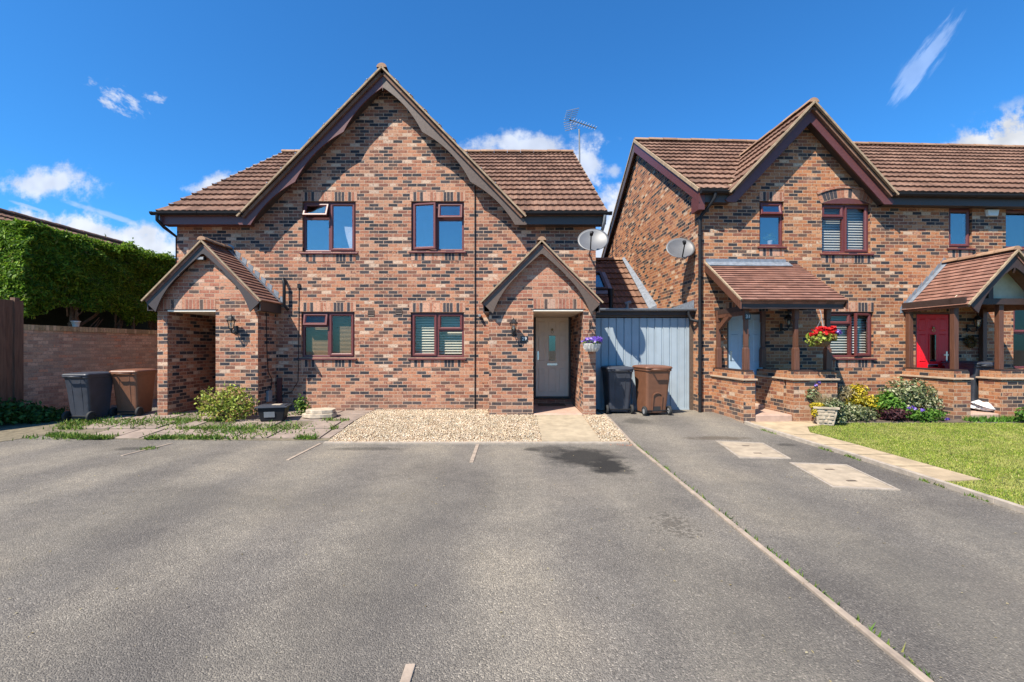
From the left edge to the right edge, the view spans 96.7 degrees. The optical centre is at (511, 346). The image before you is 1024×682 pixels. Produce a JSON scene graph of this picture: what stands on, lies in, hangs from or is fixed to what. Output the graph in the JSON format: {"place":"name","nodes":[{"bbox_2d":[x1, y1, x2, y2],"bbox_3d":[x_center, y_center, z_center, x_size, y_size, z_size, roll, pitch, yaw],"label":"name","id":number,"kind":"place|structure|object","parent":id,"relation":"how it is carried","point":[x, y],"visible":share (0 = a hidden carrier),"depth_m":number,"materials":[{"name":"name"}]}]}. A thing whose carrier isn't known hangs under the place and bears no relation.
{"place":"outdoors","nodes":[
{"label":"outdoors","id":0,"kind":"place"},
{"bbox_2d":[329,408,628,441],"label":"gravel","id":1,"kind":"structure","parent":0,"point":[419,415],"depth_m":8.36,"materials":[{"name":"beige gravel"}]},
{"bbox_2d":[0,399,1023,681],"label":"ground","id":2,"kind":"structure","parent":0,"point":[676,577],"depth_m":3.32,"materials":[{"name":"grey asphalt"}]},
{"bbox_2d":[0,297,23,423],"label":"wooden fence","id":3,"kind":"object","parent":2,"relation":"on","point":[12,347],"visible":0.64,"depth_m":8.94,"materials":[{"name":"brown wood"}]},
{"bbox_2d":[0,397,45,425],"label":"weed clump","id":4,"kind":"object","parent":2,"relation":"on","point":[10,411],"visible":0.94,"depth_m":8.65,"materials":[{"name":"green plant"}]},
{"bbox_2d":[0,208,130,245],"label":"neighbour house","id":5,"kind":"structure","parent":2,"relation":"on","point":[8,215],"depth_m":15.01,"materials":[{"name":"tile"}]},
{"bbox_2d":[0,218,174,329],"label":"conifer hedge","id":6,"kind":"object","parent":2,"relation":"on","point":[50,276],"visible":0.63,"depth_m":10.54,"materials":[{"name":"green plant"}]},
{"bbox_2d":[24,324,156,411],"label":"boundary wall","id":7,"kind":"structure","parent":2,"relation":"on","point":[52,354],"depth_m":10.18,"materials":[{"name":"brick"}]},
{"bbox_2d":[70,321,80,326],"bbox_3d":[-9.950,-0.510,10.380,0.180,0.135,0.177,0,0,0],"label":"plant pot","id":8,"kind":"object","parent":7,"relation":"on","point":[75,323],"visible":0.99,"depth_m":10.33,"materials":[{"name":"white plastic"}]},
{"bbox_2d":[121,443,172,455],"bbox_3d":[-5.610,1.611,7.025,0.040,0.059,0.860,0,0,7],"label":"bay marker strip","id":9,"kind":"object","parent":2,"relation":"on","point":[144,449],"visible":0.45,"depth_m":6.91,"materials":[{"name":"white paint"}]},
{"bbox_2d":[0,412,355,441],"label":"paving bed","id":10,"kind":"object","parent":2,"relation":"on","point":[9,431],"visible":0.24,"depth_m":8.23,"materials":[{"name":"beige concrete"}]},
{"bbox_2d":[14,406,69,423],"bbox_3d":[-9.167,1.336,8.942,0.940,0.372,0.682,0,0,0],"label":"weed clump","id":11,"kind":"object","parent":10,"relation":"on","point":[47,414],"visible":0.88,"depth_m":8.83,"materials":[{"name":"green plant"}]},
{"bbox_2d":[61,371,112,420],"bbox_3d":[-8.462,0.993,9.086,0.546,0.955,0.736,0,0,3],"label":"wheelie bin","id":12,"kind":"object","parent":10,"relation":"on","point":[89,395],"visible":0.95,"depth_m":8.91,"materials":[{"name":"grey plastic"}]},
{"bbox_2d":[82,410,372,437],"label":"paving slabs","id":13,"kind":"structure","parent":10,"relation":"on","point":[317,426],"depth_m":8.44,"materials":[{"name":"grey concrete"}]},
{"bbox_2d":[109,368,156,415],"bbox_3d":[-7.978,0.966,9.585,0.559,0.974,0.752,0,0,-4],"label":"wheelie bin","id":14,"kind":"object","parent":13,"relation":"on","point":[134,390],"visible":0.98,"depth_m":9.40,"materials":[{"name":"brown plastic"}]},
{"bbox_2d":[194,383,259,421],"bbox_3d":[-5.641,1.118,9.000,1.285,0.797,0.679,0,0,0],"label":"shrub","id":15,"kind":"object","parent":13,"relation":"on","point":[232,405],"visible":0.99,"depth_m":8.91,"materials":[{"name":"green plant"}]},
{"bbox_2d":[254,403,291,421],"bbox_3d":[-4.699,1.295,8.980,0.570,0.318,0.450,0,0,-14],"label":"recycling box","id":16,"kind":"object","parent":13,"relation":"on","point":[273,412],"visible":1,"depth_m":8.81,"materials":[{"name":"black plastic"}]},
{"bbox_2d":[302,407,336,418],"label":"stone slabs","id":17,"kind":"object","parent":13,"relation":"on","point":[316,413],"depth_m":9.08,"materials":[{"name":"stone"}]},
{"bbox_2d":[293,393,310,414],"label":"weed clump","id":18,"kind":"object","parent":10,"relation":"on","point":[301,405],"visible":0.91,"depth_m":9.52,"materials":[{"name":"green plant"}]},
{"bbox_2d":[12,411,349,440],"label":"weeds","id":19,"kind":"object","parent":2,"relation":"on","point":[80,424],"visible":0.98,"depth_m":8.27,"materials":[{"name":"green plant"}]},
{"bbox_2d":[287,443,321,459],"bbox_3d":[-3.130,1.611,6.900,0.045,0.059,1.100,0,0,0],"label":"bay marker strip","id":20,"kind":"object","parent":2,"relation":"on","point":[304,451],"visible":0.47,"depth_m":6.83,"materials":[{"name":"white paint"}]},
{"bbox_2d":[141,63,612,415],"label":"brick house","id":21,"kind":"structure","parent":2,"relation":"on","point":[381,238],"depth_m":10.16,"materials":[{"name":"brown brick"}]},
{"bbox_2d":[196,257,205,260],"bbox_3d":[-6.376,-1.801,9.364,0.160,0.070,0.141,0,0,0],"label":"floodlight","id":22,"kind":"object","parent":21,"relation":"attached to","point":[201,258],"visible":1,"depth_m":9.30,"materials":[{"name":"white metal"}]},
{"bbox_2d":[226,314,237,333],"bbox_3d":[-5.725,-0.456,9.293,0.195,0.406,0.275,0,0,-20],"label":"wall lantern","id":23,"kind":"object","parent":21,"relation":"attached to","point":[231,319],"depth_m":9.25,"materials":[{"name":"black metal"}]},
{"bbox_2d":[298,312,356,359],"bbox_3d":[-4.108,-0.236,10.240,1.291,1.076,0.250,0,0,0],"label":"window","id":24,"kind":"structure","parent":21,"relation":"in","point":[311,320],"depth_m":10.34,"materials":[{"name":"brown glass"}]},
{"bbox_2d":[299,202,357,253],"bbox_3d":[-4.084,-2.647,10.224,1.291,1.183,0.313,0,0,0],"label":"window","id":25,"kind":"structure","parent":21,"relation":"in","point":[350,232],"depth_m":10.21,"materials":[{"name":"brown glass"}]},
{"bbox_2d":[408,312,465,359],"bbox_3d":[-1.667,-0.230,10.240,1.291,1.064,0.250,0,0,0],"label":"window","id":26,"kind":"structure","parent":21,"relation":"in","point":[438,327],"depth_m":10.22,"materials":[{"name":"brown glass"}]},
{"bbox_2d":[409,202,465,252],"bbox_3d":[-1.661,-2.659,10.194,1.279,1.159,0.182,0,0,0],"label":"window","id":27,"kind":"structure","parent":21,"relation":"in","point":[437,206],"depth_m":10.19,"materials":[{"name":"brown glass"}]},
{"bbox_2d":[509,317,517,335],"bbox_3d":[0.044,-0.405,9.304,0.180,0.374,0.253,0,0,20],"label":"wall lantern","id":28,"kind":"object","parent":21,"relation":"attached to","point":[515,322],"depth_m":9.27,"materials":[{"name":"black metal"}]},
{"bbox_2d":[521,336,527,341],"bbox_3d":[0.254,-0.155,9.422,0.150,0.110,0.015,0,0,0],"label":"house number plaque","id":29,"kind":"object","parent":21,"relation":"attached to","point":[524,338],"visible":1,"depth_m":9.42,"materials":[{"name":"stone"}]},
{"bbox_2d":[538,404,565,405],"bbox_3d":[0.939,1.384,10.775,0.642,0.018,0.350,0,0,0],"label":"doormat","id":30,"kind":"object","parent":21,"relation":"on","point":[551,405],"visible":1,"depth_m":10.60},
{"bbox_2d":[536,317,568,395],"bbox_3d":[1.004,0.262,11.371,0.817,1.973,0.087,0,0,0],"label":"door","id":31,"kind":"structure","parent":21,"relation":"in","point":[552,333],"depth_m":11.37,"materials":[{"name":"grey paint"}]},
{"bbox_2d":[563,108,596,161],"bbox_3d":[2.290,-6.036,15.097,1.120,3.933,0.427,0,0,22],"label":"tv aerial","id":32,"kind":"object","parent":21,"relation":"attached to","point":[573,122],"visible":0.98,"depth_m":15.14,"materials":[{"name":"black metal"}]},
{"bbox_2d":[581,320,602,351],"bbox_3d":[1.602,-0.218,9.164,0.439,0.650,0.427,0,0,-37],"label":"hanging basket","id":33,"kind":"object","parent":21,"relation":"attached to","point":[594,344],"visible":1,"depth_m":9.07,"materials":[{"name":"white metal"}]},
{"bbox_2d":[578,229,608,254],"bbox_3d":[1.605,-2.183,9.549,0.586,0.508,1.244,0,0,-12],"label":"satellite dish","id":34,"kind":"object","parent":21,"relation":"attached to","point":[590,240],"visible":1,"depth_m":9.33,"materials":[{"name":"paint"}]},
{"bbox_2d":[400,664,415,681],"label":"bay marker strip","id":35,"kind":"object","parent":2,"relation":"on","point":[408,672],"visible":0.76,"depth_m":2.20,"materials":[{"name":"white paint"}]},
{"bbox_2d":[469,444,478,462],"bbox_3d":[-0.555,1.611,6.800,0.055,0.059,1.160,0,0,0],"label":"bay marker strip","id":36,"kind":"object","parent":2,"relation":"on","point":[474,453],"visible":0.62,"depth_m":6.68,"materials":[{"name":"white paint"}]},
{"bbox_2d":[323,441,628,443],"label":"kerb","id":37,"kind":"structure","parent":2,"relation":"on","point":[476,442],"depth_m":7.39,"materials":[{"name":"concrete"}]},
{"bbox_2d":[139,428,987,681],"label":"moss tufts","id":38,"kind":"object","parent":2,"relation":"on","point":[786,562],"visible":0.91,"depth_m":4.00,"materials":[{"name":"green plant"}]},
{"bbox_2d":[583,411,624,440],"bbox_3d":[1.680,1.535,8.805,0.440,0.196,2.690,0,0,0],"label":"gravel base","id":39,"kind":"object","parent":2,"relation":"on","point":[597,413],"visible":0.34,"depth_m":8.50,"materials":[{"name":"gravel"}]},
{"bbox_2d":[601,365,633,413],"bbox_3d":[2.305,0.942,9.964,0.589,1.022,0.792,0,0,-1],"label":"wheelie bin","id":40,"kind":"object","parent":2,"relation":"on","point":[617,379],"visible":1,"depth_m":9.74,"materials":[{"name":"black plastic"}]},
{"bbox_2d":[596,257,697,409],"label":"garage","id":41,"kind":"structure","parent":2,"relation":"on","point":[635,325],"depth_m":10.42,"materials":[{"name":"paint"}]},
{"bbox_2d":[596,318,688,409],"bbox_3d":[2.972,0.402,10.439,2.164,2.098,0.062,0,0,0],"label":"garage door","id":42,"kind":"structure","parent":41,"relation":"in","point":[629,342],"depth_m":10.42,"materials":[{"name":"paint"}]},
{"bbox_2d":[632,364,671,415],"bbox_3d":[3.009,0.925,9.743,0.608,1.050,0.816,0,0,-9],"label":"wheelie bin","id":43,"kind":"object","parent":2,"relation":"on","point":[652,382],"visible":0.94,"depth_m":9.52,"materials":[{"name":"plastic"}]},
{"bbox_2d":[716,441,790,458],"bbox_3d":[3.666,1.581,6.958,0.730,0.032,1.112,0,0,8],"label":"manhole cover","id":44,"kind":"object","parent":2,"relation":"on","point":[753,450],"visible":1,"depth_m":6.88,"materials":[{"name":"concrete"}]},
{"bbox_2d":[597,409,933,681],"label":"boundary kerb","id":45,"kind":"structure","parent":2,"relation":"on","point":[913,670],"depth_m":2.95,"materials":[{"name":"beige concrete"}]},
{"bbox_2d":[601,97,1023,422],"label":"brick terrace","id":46,"kind":"structure","parent":2,"relation":"on","point":[892,260],"depth_m":10.17,"materials":[{"name":"brown brick"}]},
{"bbox_2d":[666,238,694,257],"bbox_3d":[3.904,-2.229,10.280,0.677,0.506,0.560,0,0,-30],"label":"satellite dish","id":47,"kind":"object","parent":46,"relation":"attached to","point":[680,247],"visible":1,"depth_m":10.32,"materials":[{"name":"paint"}]},
{"bbox_2d":[728,314,762,398],"bbox_3d":[5.198,0.237,10.139,0.787,1.893,0.063,0,0,-3],"label":"door","id":48,"kind":"structure","parent":46,"relation":"in","point":[735,324],"depth_m":10.12,"materials":[{"name":"blue wood"}]},
{"bbox_2d":[745,314,750,319],"bbox_3d":[4.585,-0.577,8.848,0.116,0.116,0.015,0,0,-2],"label":"house number plaque","id":49,"kind":"object","parent":46,"relation":"attached to","point":[747,316],"visible":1,"depth_m":8.84,"materials":[{"name":"stone"}]},
{"bbox_2d":[763,233,775,243],"bbox_3d":[5.825,-2.423,10.286,0.326,0.291,0.151,0,0,-3],"label":"houseplant","id":50,"kind":"object","parent":46,"relation":"on","point":[769,239],"visible":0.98,"depth_m":10.27,"materials":[{"name":"plant"}]},
{"bbox_2d":[757,202,786,248],"bbox_3d":[5.775,-2.702,10.161,0.660,1.048,0.170,0,0,-2],"label":"window","id":51,"kind":"structure","parent":46,"relation":"in","point":[762,214],"depth_m":10.17,"materials":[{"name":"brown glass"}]},
{"bbox_2d":[780,313,792,330],"bbox_3d":[6.044,-0.543,10.007,0.195,0.406,0.275,0,0,-51],"label":"wall lantern","id":52,"kind":"object","parent":46,"relation":"attached to","point":[788,316],"depth_m":9.97,"materials":[{"name":"black metal"}]},
{"bbox_2d":[805,310,842,346],"bbox_3d":[5.857,-0.345,8.636,0.622,0.722,0.529,0,0,-31],"label":"hanging basket","id":53,"kind":"object","parent":46,"relation":"hanging from","point":[827,335],"visible":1,"depth_m":8.55,"materials":[{"name":"green plant"}]},
{"bbox_2d":[820,204,873,255],"bbox_3d":[7.484,-2.615,10.276,1.224,1.151,0.250,0,0,-2],"label":"window","id":54,"kind":"structure","parent":46,"relation":"in","point":[841,219],"depth_m":10.30,"materials":[{"name":"brown glass"}]},
{"bbox_2d":[830,312,876,359],"bbox_3d":[7.563,-0.237,10.265,1.213,1.080,0.277,0,0,-3],"label":"window","id":55,"kind":"structure","parent":46,"relation":"in","point":[842,325],"depth_m":10.26,"materials":[{"name":"brown glass"}]},
{"bbox_2d":[917,314,947,368],"bbox_3d":[9.530,0.253,10.311,0.761,1.952,0.098,0,0,-3],"label":"door","id":56,"kind":"structure","parent":46,"relation":"in","point":[932,329],"depth_m":10.31,"materials":[{"name":"red paint"}]},
{"bbox_2d":[947,208,975,249],"bbox_3d":[10.163,-2.663,10.353,0.656,0.958,0.170,0,0,-2],"label":"window","id":57,"kind":"structure","parent":46,"relation":"in","point":[965,246],"depth_m":10.36,"materials":[{"name":"brown wood"}]},
{"bbox_2d":[942,361,993,409],"bbox_3d":[9.963,0.837,9.867,0.595,1.031,0.800,0,0,-8],"label":"wheelie bin","id":58,"kind":"object","parent":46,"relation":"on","point":[973,368],"visible":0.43,"depth_m":9.63,"materials":[{"name":"black plastic"}]},
{"bbox_2d":[963,335,976,347],"bbox_3d":[10.346,-0.104,10.259,0.314,0.315,0.117,0,0,-3],"label":"wreath","id":59,"kind":"object","parent":46,"relation":"attached to","point":[972,339],"visible":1,"depth_m":10.25,"materials":[{"name":"green plant"}]},
{"bbox_2d":[967,314,983,331],"bbox_3d":[10.393,-0.527,10.215,0.208,0.406,0.260,0,0,-37],"label":"wall lantern","id":60,"kind":"object","parent":46,"relation":"attached to","point":[977,317],"depth_m":10.18,"materials":[{"name":"black metal"}]},
{"bbox_2d":[971,400,981,409],"bbox_3d":[9.873,1.227,9.578,0.566,0.236,0.448,0,0,-17],"label":"white bag","id":61,"kind":"object","parent":46,"relation":"on","point":[974,405],"visible":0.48,"depth_m":9.51,"materials":[{"name":"white plastic"}]},
{"bbox_2d":[975,402,995,410],"bbox_3d":[9.868,1.242,9.383,0.492,0.208,0.375,0,0,11],"label":"white bag","id":62,"kind":"object","parent":46,"relation":"on","point":[985,406],"visible":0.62,"depth_m":9.33,"materials":[{"name":"white plastic"}]},
{"bbox_2d":[985,209,998,216],"bbox_3d":[10.887,-3.023,10.314,0.308,0.156,0.060,0,0,-2],"label":"alarm box","id":63,"kind":"object","parent":46,"relation":"attached to","point":[991,213],"visible":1,"depth_m":10.29,"materials":[{"name":"white plastic"}]},
{"bbox_2d":[1006,210,1023,250],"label":"window","id":64,"kind":"structure","parent":46,"relation":"in","point":[1007,211],"depth_m":10.43,"materials":[{"name":"brown wood"}]},
{"bbox_2d":[1013,311,1023,368],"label":"window","id":65,"kind":"structure","parent":46,"relation":"in","point":[1014,331],"depth_m":10.42,"materials":[{"name":"brown wood"}]},
{"bbox_2d":[804,380,821,409],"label":"leafy flowers","id":66,"kind":"object","parent":2,"relation":"on","point":[808,395],"visible":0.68,"depth_m":8.83,"materials":[{"name":"green plant"}]},
{"bbox_2d":[789,462,899,490],"bbox_3d":[4.034,1.586,5.593,0.706,0.022,1.101,0,0,9],"label":"manhole cover","id":67,"kind":"object","parent":2,"relation":"on","point":[845,476],"visible":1,"depth_m":5.52,"materials":[{"name":"concrete"}]},
{"bbox_2d":[744,421,1023,513],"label":"path kerb","id":68,"kind":"structure","parent":2,"relation":"on","point":[995,500],"depth_m":5.62,"materials":[{"name":"concrete"}]},
{"bbox_2d":[840,410,976,422],"bbox_3d":[7.660,1.478,9.500,2.680,0.097,1.400,0,0,0],"label":"flower bed","id":69,"kind":"object","parent":2,"relation":"on","point":[951,420],"visible":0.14,"depth_m":8.89,"materials":[{"name":"soil"}]},
{"bbox_2d":[837,385,856,401],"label":"dry tuft","id":70,"kind":"object","parent":69,"relation":"on","point":[843,391],"visible":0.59,"depth_m":9.17,"materials":[{"name":"beige plant"}]},
{"bbox_2d":[842,403,879,421],"bbox_3d":[6.766,1.305,8.988,1.003,0.396,0.513,0,0,0],"label":"pale shrub","id":71,"kind":"object","parent":69,"relation":"on","point":[856,413],"visible":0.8,"depth_m":8.89,"materials":[{"name":"green plant"}]},
{"bbox_2d":[843,383,886,410],"bbox_3d":[7.162,1.100,9.265,0.826,0.713,0.597,0,0,0],"label":"yellow shrub","id":72,"kind":"object","parent":69,"relation":"on","point":[864,399],"visible":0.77,"depth_m":9.21,"materials":[{"name":"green plant"}]},
{"bbox_2d":[866,390,906,419],"bbox_3d":[7.506,1.176,9.171,0.757,0.587,0.596,0,0,0],"label":"leafy plant","id":73,"kind":"object","parent":69,"relation":"on","point":[889,399],"visible":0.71,"depth_m":9.06,"materials":[{"name":"green plant"}]},
{"bbox_2d":[875,407,911,420],"bbox_3d":[7.515,1.328,8.958,0.629,0.285,0.431,0,0,17],"label":"purple plant","id":74,"kind":"object","parent":69,"relation":"on","point":[896,414],"visible":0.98,"depth_m":8.87,"materials":[{"name":"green plant"}]},
{"bbox_2d":[877,376,944,412],"bbox_3d":[8.253,1.043,9.443,1.122,0.827,0.838,0,0,0],"label":"variegated shrub","id":75,"kind":"object","parent":69,"relation":"on","point":[914,395],"visible":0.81,"depth_m":9.29,"materials":[{"name":"green plant"}]},
{"bbox_2d":[902,406,950,422],"bbox_3d":[8.058,1.321,8.912,0.995,0.347,0.446,0,0,0],"label":"geranium patch","id":76,"kind":"object","parent":69,"relation":"on","point":[923,415],"visible":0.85,"depth_m":8.84,"materials":[{"name":"green plant"}]},
{"bbox_2d":[808,422,1023,505],"bbox_3d":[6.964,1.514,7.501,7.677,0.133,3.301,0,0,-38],"label":"lawn","id":77,"kind":"structure","parent":2,"relation":"on","point":[1018,453],"depth_m":7.17,"materials":[{"name":"green plant"}]},
{"bbox_2d":[1014,407,1023,419],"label":"shrub","id":78,"kind":"object","parent":77,"relation":"on","point":[1019,414],"visible":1,"depth_m":8.74,"materials":[{"name":"green plant"}]},
{"bbox_2d":[961,414,1023,422],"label":"edge weeds","id":79,"kind":"object","parent":2,"relation":"on","point":[993,418],"visible":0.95,"depth_m":8.90,"materials":[{"name":"green plant"}]},
{"bbox_2d":[0,0,1023,257],"label":"sky","id":80,"kind":"structure","parent":0,"point":[113,113],"materials":[{"name":"blue"}]},
{"bbox_2d":[536,415,600,440],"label":"front path","id":81,"kind":"structure","parent":0,"point":[565,428],"depth_m":8.26,"materials":[{"name":"concrete"}]},
{"bbox_2d":[751,421,981,481],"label":"slab path","id":82,"kind":"structure","parent":0,"point":[790,427],"depth_m":6.72,"materials":[{"name":"beige concrete"}]},
{"bbox_2d":[813,406,839,425],"bbox_3d":[5.940,1.305,8.660,0.419,0.345,0.419,0,0,24],"label":"stone planter","id":83,"kind":"object","parent":82,"relation":"on","point":[826,415],"visible":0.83,"depth_m":8.51,"materials":[{"name":"stone"}]},
{"bbox_2d":[810,402,825,416],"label":"yellow flowers","id":84,"kind":"object","parent":83,"relation":"in","point":[817,404],"visible":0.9,"depth_m":8.57,"materials":[{"name":"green plant"}]},
{"bbox_2d":[812,391,837,406],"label":"ornamental grass","id":85,"kind":"object","parent":83,"relation":"in","point":[821,400],"depth_m":8.67,"materials":[{"name":"beige plant"}]},
{"bbox_2d":[822,397,848,425],"bbox_3d":[6.092,1.227,8.638,0.489,0.542,0.460,0,0,0],"label":"trailing plant","id":86,"kind":"object","parent":83,"relation":"in","point":[841,416],"visible":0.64,"depth_m":8.53,"materials":[{"name":"green plant"}]},
{"bbox_2d":[794,434,858,444],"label":"path joints","id":87,"kind":"object","parent":82,"relation":"on","point":[826,444],"visible":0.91,"depth_m":7.25,"materials":[{"name":"beige concrete"}]}
]}

